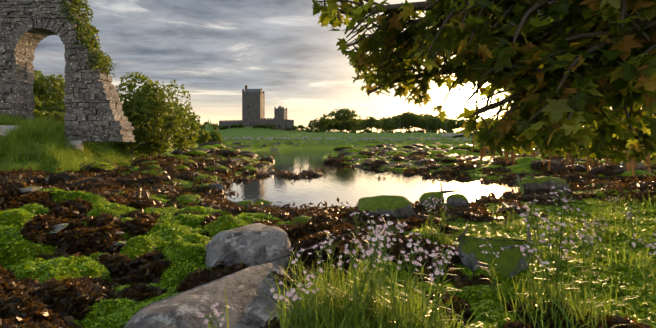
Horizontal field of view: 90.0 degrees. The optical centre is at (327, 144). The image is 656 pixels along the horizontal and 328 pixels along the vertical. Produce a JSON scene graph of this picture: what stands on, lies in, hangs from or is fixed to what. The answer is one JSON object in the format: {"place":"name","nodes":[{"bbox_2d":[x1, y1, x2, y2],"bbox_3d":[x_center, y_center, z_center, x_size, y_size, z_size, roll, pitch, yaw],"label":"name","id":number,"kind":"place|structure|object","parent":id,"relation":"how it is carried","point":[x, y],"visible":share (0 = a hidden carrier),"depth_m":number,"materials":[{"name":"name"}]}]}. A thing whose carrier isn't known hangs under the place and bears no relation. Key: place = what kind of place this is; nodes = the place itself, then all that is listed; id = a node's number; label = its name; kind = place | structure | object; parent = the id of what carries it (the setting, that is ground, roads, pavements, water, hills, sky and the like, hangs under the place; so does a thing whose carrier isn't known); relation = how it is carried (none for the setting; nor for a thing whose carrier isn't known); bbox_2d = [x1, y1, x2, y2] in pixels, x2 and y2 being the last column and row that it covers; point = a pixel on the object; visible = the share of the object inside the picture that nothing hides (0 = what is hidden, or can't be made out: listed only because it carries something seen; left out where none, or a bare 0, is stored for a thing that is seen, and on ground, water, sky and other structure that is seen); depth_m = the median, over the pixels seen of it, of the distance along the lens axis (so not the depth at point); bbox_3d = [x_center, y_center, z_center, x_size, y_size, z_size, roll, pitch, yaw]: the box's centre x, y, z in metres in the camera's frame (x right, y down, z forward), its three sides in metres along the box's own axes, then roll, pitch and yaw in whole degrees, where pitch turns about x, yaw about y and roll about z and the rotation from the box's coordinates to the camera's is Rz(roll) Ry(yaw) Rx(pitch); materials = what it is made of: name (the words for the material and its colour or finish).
{"place":"outdoors","nodes":[
{"label":"outdoors","id":0,"kind":"place"},
{"bbox_2d":[32,0,611,132],"label":"sky","id":1,"kind":"structure","parent":0,"point":[215,49],"materials":[{"name":"grey"}]},
{"bbox_2d":[0,120,655,327],"bbox_3d":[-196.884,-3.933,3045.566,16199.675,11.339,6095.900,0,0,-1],"label":"ground","id":2,"kind":"structure","parent":0,"point":[255,144],"depth_m":4.67,"materials":[{"name":"green plant"}]},
{"bbox_2d":[0,125,20,135],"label":"rock","id":3,"kind":"object","parent":2,"relation":"on","point":[5,127],"depth_m":12.94,"materials":[{"name":"stone"}]},
{"bbox_2d":[18,186,41,192],"bbox_3d":[-3.898,0.591,4.240,0.286,0.064,0.192,0,0,3],"label":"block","id":4,"kind":"object","parent":2,"relation":"on","point":[28,189],"depth_m":4.17,"materials":[{"name":"grey stone"}]},
{"bbox_2d":[46,223,68,233],"bbox_3d":[-2.705,0.836,3.228,0.205,0.059,0.245,0,0,-1],"label":"rock","id":5,"kind":"object","parent":2,"relation":"on","point":[60,227],"depth_m":3.24,"materials":[{"name":"grey stone"}]},
{"bbox_2d":[0,0,135,141],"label":"ruin arch stones","id":6,"kind":"object","parent":2,"relation":"on","point":[93,106],"visible":0.83,"depth_m":14.72,"materials":[{"name":"grey stone"}]},
{"bbox_2d":[59,0,115,77],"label":"ruin ivy leaves","id":7,"kind":"object","parent":6,"relation":"attached to","point":[104,62],"visible":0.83,"depth_m":15.00,"materials":[{"name":"green plant"}]},
{"bbox_2d":[64,140,82,151],"bbox_3d":[-11.419,0.111,14.686,1.014,0.552,0.638,0,0,-1],"label":"block","id":8,"kind":"object","parent":2,"relation":"on","point":[77,144],"depth_m":14.50,"materials":[{"name":"stone"}]},
{"bbox_2d":[0,1,165,173],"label":"grass tussocks","id":9,"kind":"object","parent":2,"relation":"on","point":[43,130],"depth_m":13.31,"materials":[{"name":"green plant"}]},
{"bbox_2d":[114,241,125,246],"bbox_3d":[-2.178,1.030,3.392,0.176,0.043,0.118,0,0,-22],"label":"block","id":10,"kind":"object","parent":2,"relation":"on","point":[120,243],"depth_m":3.36,"materials":[{"name":"grey stone"}]},
{"bbox_2d":[32,70,222,159],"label":"bushes","id":11,"kind":"object","parent":2,"relation":"on","point":[180,129],"depth_m":20.37,"materials":[{"name":"green plant"}]},
{"bbox_2d":[209,183,227,192],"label":"pool rock","id":12,"kind":"object","parent":2,"relation":"on","point":[220,187],"visible":0.5,"depth_m":9.39,"materials":[{"name":"grey stone"}]},
{"bbox_2d":[124,229,359,327],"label":"boulder","id":13,"kind":"object","parent":2,"relation":"on","point":[185,308],"visible":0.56,"depth_m":2.02,"materials":[{"name":"grey stone"}]},
{"bbox_2d":[235,200,252,207],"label":"pool rock","id":14,"kind":"object","parent":2,"relation":"on","point":[244,203],"visible":0.58,"depth_m":6.94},
{"bbox_2d":[205,223,290,269],"bbox_3d":[-0.629,1.219,3.344,0.948,0.811,1.116,0,0,26],"label":"boulder","id":15,"kind":"object","parent":2,"relation":"on","point":[254,244],"visible":0.44,"depth_m":2.98,"materials":[{"name":"grey stone"}]},
{"bbox_2d":[219,85,293,130],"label":"castle","id":16,"kind":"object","parent":2,"relation":"on","point":[256,110],"visible":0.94,"depth_m":171.95,"materials":[{"name":"grey stone"}]},
{"bbox_2d":[245,99,280,127],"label":"castle windows","id":17,"kind":"structure","parent":16,"relation":"attached to","point":[251,115],"depth_m":171.97,"materials":[{"name":"black glass"}]},
{"bbox_2d":[245,89,282,109],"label":"castle roof","id":18,"kind":"structure","parent":16,"relation":"attached to","point":[254,90],"depth_m":174.94,"materials":[{"name":"grey stone"}]},
{"bbox_2d":[252,199,273,208],"bbox_3d":[-1.280,1.242,6.525,0.473,0.304,0.277,0,0,-33],"label":"pool rock","id":19,"kind":"object","parent":2,"relation":"on","point":[264,202],"visible":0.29,"depth_m":6.45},
{"bbox_2d":[0,146,655,327],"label":"seaweed fronds","id":20,"kind":"object","parent":2,"relation":"on","point":[23,303],"visible":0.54,"depth_m":3.64,"materials":[{"name":"brown plant"}]},
{"bbox_2d":[0,186,655,327],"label":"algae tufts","id":21,"kind":"object","parent":2,"relation":"on","point":[603,277],"visible":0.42,"depth_m":3.03,"materials":[{"name":"green plant"}]},
{"bbox_2d":[0,142,655,224],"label":"seaweed rocks","id":22,"kind":"object","parent":2,"relation":"on","point":[199,150],"visible":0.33,"depth_m":11.30,"materials":[{"name":"brown plant"}]},
{"bbox_2d":[446,194,468,207],"bbox_3d":[2.523,1.197,6.394,0.436,0.474,0.257,0,0,30],"label":"pool rock","id":23,"kind":"object","parent":22,"relation":"on","point":[459,200],"visible":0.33,"depth_m":6.31,"materials":[{"name":"grey stone"}]},
{"bbox_2d":[201,115,460,132],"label":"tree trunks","id":24,"kind":"object","parent":2,"relation":"on","point":[377,129],"visible":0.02,"depth_m":208.68,"materials":[{"name":"green plant"}]},
{"bbox_2d":[194,108,478,132],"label":"distant trees","id":25,"kind":"object","parent":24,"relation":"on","point":[425,121],"visible":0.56,"depth_m":204.84,"materials":[{"name":"green plant"}]},
{"bbox_2d":[224,133,517,140],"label":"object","id":26,"kind":"object","parent":2,"relation":"on","point":[371,138],"visible":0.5,"depth_m":115.11,"materials":[{"name":"plant"}]},
{"bbox_2d":[224,150,519,208],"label":"water pool","id":27,"kind":"structure","parent":2,"relation":"in","point":[351,186],"depth_m":11.40,"materials":[{"name":"clear liquid"}]},
{"bbox_2d":[358,195,412,218],"bbox_3d":[0.854,1.292,7.006,0.965,0.812,3.172,0,0,-4],"label":"pool rock","id":28,"kind":"object","parent":2,"relation":"on","point":[398,206],"visible":0.71,"depth_m":5.51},
{"bbox_2d":[197,186,655,327],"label":"aster stems","id":29,"kind":"object","parent":2,"relation":"on","point":[369,270],"visible":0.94,"depth_m":1.98,"materials":[{"name":"green plant"}]},
{"bbox_2d":[199,187,655,324],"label":"flower centers","id":30,"kind":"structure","parent":29,"relation":"attached to","point":[426,251],"depth_m":1.85,"materials":[{"name":"plant"}]},
{"bbox_2d":[224,187,655,327],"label":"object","id":31,"kind":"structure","parent":2,"relation":"on","point":[340,313],"depth_m":1.97,"materials":[{"name":"green plant"}]},
{"bbox_2d":[419,181,462,208],"bbox_3d":[2.260,1.118,6.484,0.902,0.891,0.300,0,0,-1],"label":"pool rock","id":32,"kind":"object","parent":2,"relation":"on","point":[424,197],"visible":0.42,"depth_m":6.39,"materials":[{"name":"stone"}]},
{"bbox_2d":[383,210,557,278],"bbox_3d":[1.329,1.023,3.365,1.689,0.877,0.889,0,0,-1],"label":"mossy rock","id":33,"kind":"object","parent":2,"relation":"on","point":[511,259],"visible":0.52,"depth_m":3.12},
{"bbox_2d":[312,0,655,165],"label":"sycamore","id":34,"kind":"object","parent":2,"relation":"on","point":[627,73],"depth_m":2.54,"materials":[{"name":"green plant"}]},
{"bbox_2d":[471,135,651,175],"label":"seeds","id":35,"kind":"object","parent":34,"relation":"hanging from","point":[633,163],"visible":0.4,"depth_m":5.20,"materials":[{"name":"brown plant"}]},
{"bbox_2d":[473,17,655,166],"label":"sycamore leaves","id":36,"kind":"object","parent":34,"relation":"attached to","point":[519,151],"depth_m":5.04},
{"bbox_2d":[514,172,572,194],"bbox_3d":[5.053,1.314,8.232,2.762,1.340,1.196,0,0,-37],"label":"pool rock","id":37,"kind":"object","parent":2,"relation":"on","point":[529,183],"visible":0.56,"depth_m":8.36,"materials":[{"name":"stone"}]},
{"bbox_2d":[620,161,645,168],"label":"pool rock","id":38,"kind":"object","parent":2,"relation":"on","point":[622,164],"visible":0.21,"depth_m":12.11,"materials":[{"name":"grey stone"}]}
]}

